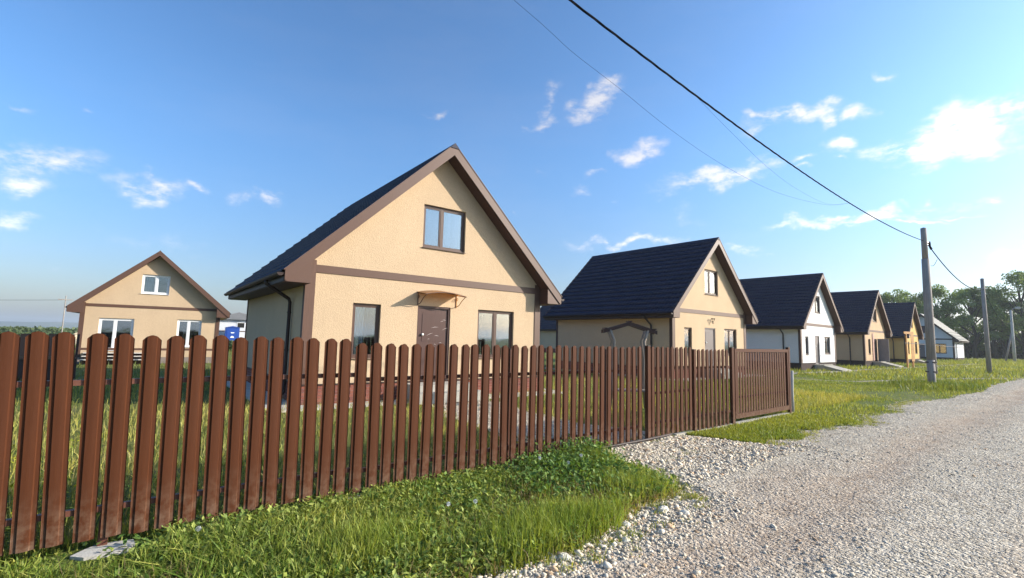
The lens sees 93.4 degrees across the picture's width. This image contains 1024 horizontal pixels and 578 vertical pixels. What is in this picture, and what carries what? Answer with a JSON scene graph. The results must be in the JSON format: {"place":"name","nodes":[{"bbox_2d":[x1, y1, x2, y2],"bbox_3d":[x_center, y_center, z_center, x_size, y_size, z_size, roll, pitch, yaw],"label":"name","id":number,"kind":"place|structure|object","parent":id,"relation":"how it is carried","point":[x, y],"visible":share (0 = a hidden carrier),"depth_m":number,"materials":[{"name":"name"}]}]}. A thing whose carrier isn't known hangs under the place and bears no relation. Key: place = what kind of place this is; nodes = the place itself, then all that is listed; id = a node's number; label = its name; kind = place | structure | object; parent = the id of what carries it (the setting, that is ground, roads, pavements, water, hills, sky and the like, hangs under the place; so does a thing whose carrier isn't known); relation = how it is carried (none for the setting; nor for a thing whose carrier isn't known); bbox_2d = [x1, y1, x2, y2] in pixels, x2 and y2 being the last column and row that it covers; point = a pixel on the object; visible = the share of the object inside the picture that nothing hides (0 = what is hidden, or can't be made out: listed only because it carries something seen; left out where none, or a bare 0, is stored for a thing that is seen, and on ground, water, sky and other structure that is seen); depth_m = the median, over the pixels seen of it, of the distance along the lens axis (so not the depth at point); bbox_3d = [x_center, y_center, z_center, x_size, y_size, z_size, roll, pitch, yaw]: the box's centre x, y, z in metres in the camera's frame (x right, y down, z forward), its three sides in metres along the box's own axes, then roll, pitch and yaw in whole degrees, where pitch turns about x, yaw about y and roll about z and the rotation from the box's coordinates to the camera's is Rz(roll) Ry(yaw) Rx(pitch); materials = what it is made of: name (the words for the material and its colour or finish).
{"place":"outdoors","nodes":[
{"label":"outdoors","id":0,"kind":"place"},
{"bbox_2d":[0,321,77,327],"bbox_3d":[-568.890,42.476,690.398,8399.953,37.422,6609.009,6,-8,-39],"label":"hills","id":1,"kind":"structure","parent":0,"point":[43,324],"depth_m":1965.10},
{"bbox_2d":[16,345,231,395],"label":"field grass","id":2,"kind":"structure","parent":0,"point":[185,369],"depth_m":17.46,"materials":[{"name":"green plant"}]},
{"bbox_2d":[65,250,230,363],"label":"house","id":3,"kind":"structure","parent":0,"point":[163,297],"depth_m":23.43,"materials":[{"name":"beige paint"}]},
{"bbox_2d":[98,318,133,350],"bbox_3d":[-18.770,2.153,22.894,1.330,1.502,0.945,5,-7,-33],"label":"window","id":4,"kind":"structure","parent":3,"relation":"in","point":[112,328],"depth_m":23.07,"materials":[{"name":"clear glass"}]},
{"bbox_2d":[140,274,170,294],"bbox_3d":[-17.595,-0.175,23.873,1.140,0.952,0.945,5,-7,-33],"label":"window","id":5,"kind":"structure","parent":3,"relation":"in","point":[151,284],"depth_m":23.60,"materials":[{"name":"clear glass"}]},
{"bbox_2d":[176,319,201,346],"bbox_3d":[-16.423,2.252,24.507,1.020,1.350,0.835,5,-7,-33],"label":"window","id":6,"kind":"structure","parent":3,"relation":"in","point":[187,329],"depth_m":24.69,"materials":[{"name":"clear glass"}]},
{"bbox_2d":[0,446,684,577],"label":"grass","id":7,"kind":"structure","parent":0,"point":[22,570],"depth_m":3.46,"materials":[{"name":"green plant"}]},
{"bbox_2d":[0,0,1023,341],"label":"sky","id":8,"kind":"structure","parent":0,"point":[214,136],"materials":[{"name":"blue"}]},
{"bbox_2d":[0,326,1023,577],"bbox_3d":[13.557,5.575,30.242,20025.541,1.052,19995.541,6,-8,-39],"label":"ground","id":9,"kind":"structure","parent":0,"point":[907,396],"depth_m":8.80,"materials":[{"name":"green plant"}]},
{"bbox_2d":[0,332,60,335],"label":"scrub","id":10,"kind":"object","parent":9,"relation":"on","point":[31,332],"visible":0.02,"depth_m":55.02,"materials":[{"name":"green plant"}]},
{"bbox_2d":[0,326,77,333],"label":"scrub","id":11,"kind":"object","parent":9,"relation":"on","point":[22,329],"visible":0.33,"depth_m":91.83,"materials":[{"name":"green plant"}]},
{"bbox_2d":[0,333,79,380],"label":"board fence","id":12,"kind":"object","parent":9,"relation":"on","point":[21,352],"visible":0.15,"depth_m":14.51,"materials":[{"name":"brown wood"}]},
{"bbox_2d":[58,296,70,331],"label":"utility pole","id":13,"kind":"object","parent":9,"relation":"on","point":[65,299],"visible":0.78,"depth_m":43.98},
{"bbox_2d":[7,435,177,533],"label":"yellow weeds","id":14,"kind":"object","parent":9,"relation":"on","point":[68,478],"visible":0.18,"depth_m":4.58,"materials":[{"name":"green plant"}]},
{"bbox_2d":[70,539,134,560],"bbox_3d":[-2.977,1.929,3.512,0.365,0.072,0.238,6,-8,-39],"label":"post footing","id":15,"kind":"object","parent":9,"relation":"on","point":[95,551],"visible":0.55,"depth_m":3.48,"materials":[{"name":"concrete"}]},
{"bbox_2d":[80,352,141,364],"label":"veranda steps","id":16,"kind":"structure","parent":9,"relation":"on","point":[137,357],"depth_m":22.16,"materials":[{"name":"concrete"}]},
{"bbox_2d":[75,348,211,350],"bbox_3d":[-16.646,3.107,22.172,5.750,0.760,0.050,5,-7,-33],"label":"yard rail","id":17,"kind":"object","parent":9,"relation":"on","point":[163,349],"depth_m":21.95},
{"bbox_2d":[229,340,232,349],"bbox_3d":[-24.337,4.665,39.941,3.782,1.050,3.175,6,-8,-39],"label":"scrub","id":18,"kind":"object","parent":9,"relation":"on","point":[230,344],"visible":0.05,"depth_m":39.73,"materials":[{"name":"green plant"}]},
{"bbox_2d":[224,326,239,340],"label":"cabin","id":19,"kind":"object","parent":9,"relation":"on","point":[231,332],"visible":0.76,"depth_m":44.01,"materials":[{"name":"blue paint"}]},
{"bbox_2d":[227,329,237,340],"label":"door","id":20,"kind":"structure","parent":19,"relation":"in","point":[229,334],"depth_m":44.00,"materials":[{"name":"blue paint"}]},
{"bbox_2d":[219,312,245,337],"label":"outbuilding","id":21,"kind":"structure","parent":9,"relation":"on","point":[238,319],"depth_m":45.79,"materials":[{"name":"grey paint"}]},
{"bbox_2d":[237,322,244,327],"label":"window","id":22,"kind":"structure","parent":21,"relation":"in","point":[239,324],"depth_m":45.90,"materials":[{"name":"white"}]},
{"bbox_2d":[3,396,526,554],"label":"yard dry grass","id":23,"kind":"structure","parent":9,"relation":"on","point":[100,474],"depth_m":6.30,"materials":[{"name":"plant"}]},
{"bbox_2d":[5,434,552,541],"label":"fence foot weeds","id":24,"kind":"object","parent":9,"relation":"on","point":[241,482],"visible":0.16,"depth_m":4.87,"materials":[{"name":"green plant"}]},
{"bbox_2d":[0,331,641,555],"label":"picket fence","id":25,"kind":"object","parent":9,"relation":"on","point":[34,383],"visible":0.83,"depth_m":4.21,"materials":[{"name":"brown paint"}]},
{"bbox_2d":[34,433,677,577],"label":"broadleaf weeds","id":26,"kind":"object","parent":9,"relation":"on","point":[568,456],"visible":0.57,"depth_m":5.01,"materials":[{"name":"green plant"}]},
{"bbox_2d":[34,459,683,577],"bbox_3d":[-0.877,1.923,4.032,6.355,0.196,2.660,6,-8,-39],"label":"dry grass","id":27,"kind":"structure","parent":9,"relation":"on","point":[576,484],"depth_m":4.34,"materials":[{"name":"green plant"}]},
{"bbox_2d":[97,450,677,577],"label":"clover","id":28,"kind":"object","parent":9,"relation":"on","point":[465,561],"visible":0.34,"depth_m":3.79,"materials":[{"name":"green plant"}]},
{"bbox_2d":[224,143,563,404],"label":"house","id":29,"kind":"structure","parent":9,"relation":"on","point":[434,250],"depth_m":12.87,"materials":[{"name":"beige paint"}]},
{"bbox_2d":[351,303,379,358],"bbox_3d":[-3.802,1.051,12.025,0.740,1.342,0.945,6,-7,-37],"label":"window","id":30,"kind":"structure","parent":29,"relation":"in","point":[365,317],"depth_m":11.91,"materials":[{"name":"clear glass"}]},
{"bbox_2d":[418,308,447,379],"bbox_3d":[-2.115,1.459,12.849,0.933,1.880,0.069,6,-7,-37],"label":"door","id":31,"kind":"structure","parent":29,"relation":"in","point":[444,312],"depth_m":12.86,"materials":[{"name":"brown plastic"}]},
{"bbox_2d":[477,310,512,358],"bbox_3d":[-0.732,1.350,14.373,1.330,1.382,0.945,6,-7,-37],"label":"window","id":32,"kind":"structure","parent":29,"relation":"in","point":[494,328],"depth_m":14.79,"materials":[{"name":"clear glass"}]},
{"bbox_2d":[227,381,568,412],"bbox_3d":[-4.202,3.131,15.636,8.376,0.081,8.640,6,-7,-37],"label":"house apron","id":33,"kind":"object","parent":9,"relation":"on","point":[248,387],"visible":0.09,"depth_m":11.64,"materials":[{"name":"concrete"}]},
{"bbox_2d":[407,381,480,404],"bbox_3d":[-1.764,2.601,12.207,1.800,0.404,1.060,6,-7,-37],"label":"doorstep","id":34,"kind":"object","parent":33,"relation":"on","point":[433,393],"visible":0.14,"depth_m":11.83,"materials":[{"name":"concrete"}]},
{"bbox_2d":[262,439,679,577],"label":"tall grass","id":35,"kind":"structure","parent":9,"relation":"on","point":[594,506],"depth_m":3.83,"materials":[{"name":"green plant"}]},
{"bbox_2d":[601,321,656,407],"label":"garden arch","id":36,"kind":"structure","parent":9,"relation":"on","point":[646,332],"depth_m":11.80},
{"bbox_2d":[542,237,758,378],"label":"house","id":37,"kind":"structure","parent":9,"relation":"on","point":[692,294],"depth_m":24.31,"materials":[{"name":"beige paint"}]},
{"bbox_2d":[684,327,690,355],"bbox_3d":[8.103,2.427,22.278,0.680,1.302,0.175,6,-8,-39],"label":"window","id":38,"kind":"structure","parent":37,"relation":"in","point":[687,331],"depth_m":22.40,"materials":[{"name":"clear glass"}]},
{"bbox_2d":[705,329,713,349],"bbox_3d":[9.596,2.873,23.525,0.910,1.840,0.055,6,-8,-39],"label":"door","id":39,"kind":"structure","parent":37,"relation":"in","point":[706,330],"depth_m":23.58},
{"bbox_2d":[724,329,735,355],"bbox_3d":[11.211,2.741,24.817,1.330,1.352,0.175,6,-8,-39],"label":"window","id":40,"kind":"structure","parent":37,"relation":"in","point":[729,334],"depth_m":24.87,"materials":[{"name":"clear glass"}]},
{"bbox_2d":[645,346,696,440],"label":"wicket gate","id":41,"kind":"structure","parent":9,"relation":"on","point":[687,389],"depth_m":8.23,"materials":[{"name":"brown paint"}]},
{"bbox_2d":[696,347,735,429],"bbox_3d":[3.879,1.953,9.217,1.439,1.677,0.081,6,-8,-39],"label":"fence panel","id":42,"kind":"object","parent":9,"relation":"on","point":[716,411],"visible":0.96,"depth_m":9.20,"materials":[{"name":"brown paint"}]},
{"bbox_2d":[672,412,788,435],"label":"kerb beam","id":43,"kind":"structure","parent":9,"relation":"on","point":[690,431],"depth_m":9.68,"materials":[{"name":"concrete"}]},
{"bbox_2d":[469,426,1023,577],"bbox_3d":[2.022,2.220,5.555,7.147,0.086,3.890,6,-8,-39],"label":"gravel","id":44,"kind":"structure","parent":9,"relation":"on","point":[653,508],"depth_m":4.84,"materials":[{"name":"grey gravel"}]},
{"bbox_2d":[602,433,671,448],"bbox_3d":[1.792,2.358,7.404,2.301,0.051,0.052,6,-8,-39],"label":"ground pipe","id":45,"kind":"object","parent":44,"relation":"on","point":[636,441],"visible":0.71,"depth_m":7.53,"materials":[{"name":"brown metal"}]},
{"bbox_2d":[734,347,791,418],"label":"driveway gate","id":46,"kind":"structure","parent":9,"relation":"on","point":[761,405],"depth_m":10.48,"materials":[{"name":"brown metal"}]},
{"bbox_2d":[739,273,843,369],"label":"house","id":47,"kind":"structure","parent":9,"relation":"on","point":[798,315],"depth_m":34.29,"materials":[{"name":"white paint"}]},
{"bbox_2d":[805,336,807,354],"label":"window","id":48,"kind":"structure","parent":47,"relation":"in","point":[806,343],"depth_m":32.99,"materials":[{"name":"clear glass"}]},
{"bbox_2d":[814,296,820,361],"bbox_3d":[21.756,2.880,34.384,1.290,4.800,0.175,6,-8,-40],"label":"window","id":49,"kind":"structure","parent":47,"relation":"in","point":[816,303],"depth_m":34.41,"materials":[{"name":"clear glass"}]},
{"bbox_2d":[824,337,829,353],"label":"window","id":50,"kind":"structure","parent":47,"relation":"in","point":[826,339],"depth_m":35.65,"materials":[{"name":"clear glass"}]},
{"bbox_2d":[791,371,794,411],"bbox_3d":[6.729,2.527,11.575,0.069,1.122,0.081,3,-6,-17],"label":"marker stake","id":51,"kind":"object","parent":9,"relation":"on","point":[792,390],"visible":0.64,"depth_m":11.56,"materials":[{"name":"metal"}]},
{"bbox_2d":[814,364,851,370],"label":"entrance ramp","id":52,"kind":"structure","parent":9,"relation":"on","point":[832,367],"depth_m":33.00,"materials":[{"name":"concrete"}]},
{"bbox_2d":[793,364,978,373],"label":"footpath","id":53,"kind":"structure","parent":9,"relation":"on","point":[874,369],"depth_m":35.60,"materials":[{"name":"grey concrete"}]},
{"bbox_2d":[873,361,903,366],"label":"entrance ramp","id":54,"kind":"structure","parent":9,"relation":"on","point":[882,363],"depth_m":42.27,"materials":[{"name":"concrete"}]},
{"bbox_2d":[880,289,935,317],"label":"tree","id":55,"kind":"object","parent":9,"relation":"on","point":[887,297],"visible":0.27,"depth_m":94.25,"materials":[{"name":"green plant"}]},
{"bbox_2d":[903,331,914,367],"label":"timber frame","id":56,"kind":"object","parent":9,"relation":"on","point":[912,345],"visible":0.82,"depth_m":40.95,"materials":[{"name":"beige wood"}]},
{"bbox_2d":[911,360,926,363],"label":"entrance ramp","id":57,"kind":"structure","parent":9,"relation":"on","point":[920,361],"depth_m":52.82,"materials":[{"name":"concrete"}]},
{"bbox_2d":[854,375,992,394],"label":"grass","id":58,"kind":"structure","parent":9,"relation":"on","point":[951,385],"depth_m":20.03,"materials":[{"name":"green plant"}]},
{"bbox_2d":[920,227,937,381],"bbox_3d":[18.607,0.903,21.514,1.010,7.380,0.412,6,-8,-39],"label":"utility pole","id":59,"kind":"object","parent":9,"relation":"on","point":[931,362],"visible":0.97,"depth_m":21.32,"materials":[{"name":"grey metal"}]},
{"bbox_2d":[514,0,846,204],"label":"thin wire","id":60,"kind":"object","parent":59,"relation":"attached to","point":[636,102],"visible":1,"depth_m":6.39,"materials":[{"name":"black metal"}]},
{"bbox_2d":[568,0,922,240],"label":"power cable","id":61,"kind":"object","parent":59,"relation":"attached to","point":[635,50],"visible":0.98,"depth_m":7.71,"materials":[{"name":"black plastic"}]},
{"bbox_2d":[711,112,845,204],"bbox_3d":[6.207,-2.530,10.645,8.920,0.577,0.004,7,-8,-42],"label":"thin wire","id":62,"kind":"object","parent":61,"relation":"hanging from","point":[752,153],"visible":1,"depth_m":8.96,"materials":[{"name":"black metal"}]},
{"bbox_2d":[932,250,983,289],"bbox_3d":[26.775,-0.602,28.574,20.262,0.713,0.042,7,-8,-41],"label":"power cable","id":63,"kind":"object","parent":59,"relation":"attached to","point":[949,271],"visible":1,"depth_m":24.71,"materials":[{"name":"black plastic"}]},
{"bbox_2d":[909,284,976,329],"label":"tree","id":64,"kind":"object","parent":9,"relation":"on","point":[946,307],"visible":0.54,"depth_m":87.41,"materials":[{"name":"green plant"}]},
{"bbox_2d":[918,313,968,360],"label":"house","id":65,"kind":"structure","parent":9,"relation":"on","point":[945,336],"depth_m":70.35,"materials":[{"name":"grey paint"}]},
{"bbox_2d":[920,326,924,355],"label":"window","id":66,"kind":"structure","parent":65,"relation":"in","point":[923,327],"depth_m":71.64,"materials":[{"name":"grey glass"}]},
{"bbox_2d":[936,344,946,353],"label":"window","id":67,"kind":"structure","parent":65,"relation":"in","point":[941,349],"depth_m":70.43,"materials":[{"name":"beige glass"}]},
{"bbox_2d":[952,314,991,358],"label":"tree","id":68,"kind":"object","parent":9,"relation":"on","point":[971,340],"visible":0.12,"depth_m":94.94,"materials":[{"name":"green plant"}]},
{"bbox_2d":[940,286,1009,358],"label":"tree","id":69,"kind":"object","parent":9,"relation":"on","point":[973,296],"visible":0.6,"depth_m":88.81,"materials":[{"name":"green plant"}]},
{"bbox_2d":[980,278,991,372],"bbox_3d":[34.407,2.792,35.012,0.371,7.182,0.290,6,-8,-39],"label":"utility pole","id":70,"kind":"object","parent":9,"relation":"on","point":[986,337],"visible":0.85,"depth_m":34.92,"materials":[{"name":"grey concrete"}]},
{"bbox_2d":[964,342,1022,359],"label":"undergrowth","id":71,"kind":"object","parent":9,"relation":"on","point":[981,354],"visible":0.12,"depth_m":95.71,"materials":[{"name":"green plant"}]},
{"bbox_2d":[964,286,1023,358],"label":"tree","id":72,"kind":"object","parent":9,"relation":"on","point":[995,342],"visible":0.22,"depth_m":90.07,"materials":[{"name":"green plant"}]},
{"bbox_2d":[973,270,1023,358],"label":"tree","id":73,"kind":"object","parent":9,"relation":"on","point":[1017,276],"visible":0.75,"depth_m":87.40,"materials":[{"name":"green plant"}]},
{"bbox_2d":[982,322,1022,359],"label":"tree","id":74,"kind":"object","parent":9,"relation":"on","point":[1018,345],"visible":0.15,"depth_m":91.77,"materials":[{"name":"green plant"}]},
{"bbox_2d":[983,296,1023,358],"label":"tree","id":75,"kind":"object","parent":9,"relation":"on","point":[1002,343],"visible":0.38,"depth_m":88.28,"materials":[{"name":"green plant"}]},
{"bbox_2d":[1005,307,1020,361],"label":"utility pole","id":76,"kind":"object","parent":9,"relation":"on","point":[1012,337],"visible":0.83,"depth_m":69.78,"materials":[{"name":"concrete"}]},
{"bbox_3d":[7.452,4.519,26.269,8.376,0.080,8.640,6,-8,-39],"label":"house apron","id":77,"kind":"object","parent":9,"relation":"on","visible":0},
{"bbox_2d":[709,368,741,377],"bbox_3d":[10.000,4.000,22.919,1.800,0.404,1.060,6,-8,-39],"label":"doorstep","id":78,"kind":"object","parent":77,"relation":"on","point":[717,373],"visible":0.07,"depth_m":22.39,"materials":[{"name":"concrete"}]},
{"bbox_2d":[432,400,644,448],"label":"yard path","id":79,"kind":"structure","parent":0,"point":[489,423],"depth_m":9.20,"materials":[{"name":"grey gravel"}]},
{"bbox_2d":[539,305,555,351],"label":"house","id":80,"kind":"structure","parent":0,"point":[547,333],"depth_m":62.69,"materials":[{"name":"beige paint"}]},
{"bbox_2d":[506,380,1023,577],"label":"gravel road","id":81,"kind":"structure","parent":0,"point":[808,507],"depth_m":4.73,"materials":[{"name":"grey gravel"}]},
{"bbox_2d":[558,552,571,561],"bbox_3d":[0.389,1.978,3.572,0.099,0.036,0.117,5,-7,-28],"label":"stone","id":82,"kind":"object","parent":81,"relation":"on","point":[562,555],"visible":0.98,"depth_m":3.56,"materials":[{"name":"stone"}]},
{"bbox_2d":[621,521,630,526],"bbox_3d":[0.998,2.062,4.244,0.098,0.036,0.081,1,-6,1],"label":"stone","id":83,"kind":"object","parent":81,"relation":"on","point":[626,523],"visible":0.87,"depth_m":4.22,"materials":[{"name":"stone"}]},
{"bbox_2d":[657,505,668,512],"bbox_3d":[1.446,2.098,4.610,0.120,0.063,0.125,3,-6,-13],"label":"stone","id":84,"kind":"object","parent":81,"relation":"on","point":[662,508],"visible":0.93,"depth_m":4.58,"materials":[{"name":"stone"}]},
{"bbox_2d":[679,509,689,514],"bbox_3d":[1.623,2.104,4.546,0.082,0.046,0.103,3,-6,-13],"label":"stone","id":85,"kind":"object","parent":81,"relation":"on","point":[685,512],"visible":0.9,"depth_m":4.53,"materials":[{"name":"stone"}]},
{"bbox_2d":[499,399,931,577],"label":"stray grass","id":86,"kind":"structure","parent":81,"relation":"on","point":[695,496],"depth_m":4.94,"materials":[{"name":"green plant"}]},
{"bbox_2d":[768,398,1023,482],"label":"gravel","id":87,"kind":"structure","parent":81,"relation":"on","point":[894,413],"depth_m":9.24,"materials":[{"name":"grey gravel"}]},
{"bbox_2d":[952,379,1023,401],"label":"gravel","id":88,"kind":"structure","parent":81,"relation":"on","point":[999,390],"depth_m":19.44,"materials":[{"name":"grey gravel"}]},
{"bbox_2d":[553,355,1023,386],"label":"grass","id":89,"kind":"structure","parent":0,"point":[1017,365],"depth_m":33.17,"materials":[{"name":"green plant"}]},
{"bbox_2d":[598,373,993,443],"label":"verge grass","id":90,"kind":"structure","parent":0,"point":[787,425],"depth_m":11.02,"materials":[{"name":"green plant"}]},
{"bbox_2d":[830,290,892,365],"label":"house","id":91,"kind":"structure","parent":0,"point":[862,339],"depth_m":43.12,"materials":[{"name":"beige paint"}]},
{"bbox_2d":[873,310,876,358],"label":"window","id":92,"kind":"structure","parent":91,"relation":"in","point":[874,315],"depth_m":43.87,"materials":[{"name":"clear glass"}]},
{"bbox_2d":[883,302,923,362],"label":"house","id":93,"kind":"structure","parent":0,"point":[902,316],"depth_m":53.64,"materials":[{"name":"paint"}]},
{"bbox_2d":[803,378,1017,381],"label":"dirt track","id":94,"kind":"structure","parent":0,"point":[918,380],"depth_m":26.02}
]}

